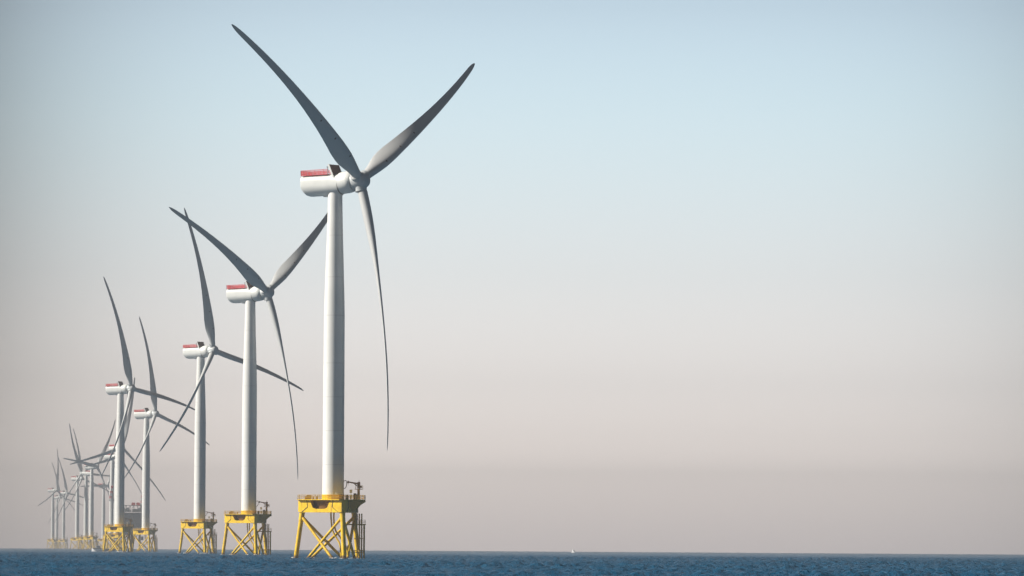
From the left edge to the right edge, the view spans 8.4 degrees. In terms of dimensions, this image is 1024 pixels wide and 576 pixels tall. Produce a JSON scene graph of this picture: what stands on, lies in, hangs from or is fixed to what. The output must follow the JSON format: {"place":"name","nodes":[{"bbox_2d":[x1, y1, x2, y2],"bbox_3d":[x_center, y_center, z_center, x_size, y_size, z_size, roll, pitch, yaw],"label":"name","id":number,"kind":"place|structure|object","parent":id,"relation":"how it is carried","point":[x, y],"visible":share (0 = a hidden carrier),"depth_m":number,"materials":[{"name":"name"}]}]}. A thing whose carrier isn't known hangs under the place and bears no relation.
{"place":"outdoors","nodes":[
{"label":"outdoors","id":0,"kind":"place"},
{"bbox_2d":[0,548,1023,575],"bbox_3d":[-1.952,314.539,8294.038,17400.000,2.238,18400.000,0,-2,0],"label":"sea","id":1,"kind":"structure","parent":0,"point":[60,562],"depth_m":1250.37,"materials":[{"name":"blue liquid"}]},
{"bbox_2d":[38,449,74,548],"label":"wind turbine","id":2,"kind":"object","parent":1,"relation":"in","point":[52,491],"visible":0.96,"depth_m":12923.68,"materials":[{"name":"paint"}]},
{"bbox_2d":[48,463,81,548],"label":"wind turbine","id":3,"kind":"object","parent":1,"relation":"in","point":[56,497],"visible":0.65,"depth_m":14736.60,"materials":[{"name":"paint"}]},
{"bbox_2d":[54,457,88,548],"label":"wind turbine","id":4,"kind":"object","parent":1,"relation":"in","point":[64,493],"visible":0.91,"depth_m":13593.64,"materials":[{"name":"paint"}]},
{"bbox_2d":[58,423,109,549],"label":"wind turbine","id":5,"kind":"object","parent":1,"relation":"in","point":[85,473],"visible":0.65,"depth_m":9889.10,"materials":[{"name":"paint"}]},
{"bbox_2d":[64,429,109,548],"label":"wind turbine","id":6,"kind":"object","parent":1,"relation":"in","point":[78,483],"visible":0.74,"depth_m":10677.14,"materials":[{"name":"paint"}]},
{"bbox_2d":[63,419,115,549],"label":"wind turbine","id":7,"kind":"object","parent":1,"relation":"in","point":[91,536],"visible":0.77,"depth_m":9104.52,"materials":[{"name":"paint"}]},
{"bbox_2d":[80,462,114,548],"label":"wind turbine","id":8,"kind":"object","parent":1,"relation":"in","point":[103,509],"visible":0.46,"depth_m":11859.94,"materials":[{"name":"paint"}]},
{"bbox_2d":[92,546,102,551],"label":"service vessel","id":9,"kind":"object","parent":1,"relation":"on","point":[97,548],"visible":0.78,"depth_m":5294.64,"materials":[{"name":"grey metal"}]},
{"bbox_2d":[105,486,115,550],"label":"wind turbine","id":10,"kind":"object","parent":1,"relation":"in","point":[111,491],"visible":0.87,"depth_m":6396.34,"materials":[{"name":"grey metal"}]},
{"bbox_2d":[85,394,141,548],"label":"wind turbine","id":11,"kind":"object","parent":1,"relation":"in","point":[106,458],"visible":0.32,"depth_m":8070.80,"materials":[{"name":"paint"}]},
{"bbox_2d":[71,377,165,549],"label":"wind turbine","id":12,"kind":"object","parent":1,"relation":"in","point":[115,534],"visible":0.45,"depth_m":7373.90,"materials":[{"name":"paint"}]},
{"bbox_2d":[124,495,142,550],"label":"offshore substation","id":13,"kind":"object","parent":1,"relation":"in","point":[136,518],"visible":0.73,"depth_m":7587.84,"materials":[{"name":"grey metal"}]},
{"bbox_2d":[101,278,194,551],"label":"wind turbine","id":14,"kind":"object","parent":1,"relation":"in","point":[122,389],"visible":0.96,"depth_m":4629.04,"materials":[{"name":"paint"}]},
{"bbox_2d":[125,317,208,551],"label":"wind turbine","id":15,"kind":"object","parent":1,"relation":"in","point":[146,414],"visible":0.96,"depth_m":5495.86,"materials":[{"name":"paint"}]},
{"bbox_2d":[159,208,303,553],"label":"wind turbine","id":16,"kind":"object","parent":1,"relation":"in","point":[201,352],"visible":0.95,"depth_m":3727.39,"materials":[{"name":"paint"}]},
{"bbox_2d":[103,551,362,558],"bbox_3d":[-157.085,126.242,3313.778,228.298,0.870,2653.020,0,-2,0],"label":"foam","id":17,"kind":"object","parent":1,"relation":"on","point":[225,554],"visible":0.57,"depth_m":2878.49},
{"bbox_2d":[169,195,342,554],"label":"wind turbine","id":18,"kind":"object","parent":1,"relation":"in","point":[252,291],"visible":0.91,"depth_m":2876.68,"materials":[{"name":"paint"}]},
{"bbox_2d":[231,24,474,558],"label":"wind turbine","id":19,"kind":"object","parent":1,"relation":"in","point":[335,184],"visible":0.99,"depth_m":1999.97,"materials":[{"name":"paint"}]},
{"bbox_2d":[0,0,1023,553],"label":"sky","id":20,"kind":"structure","parent":0,"point":[710,276],"materials":[{"name":"blue"}]}
]}

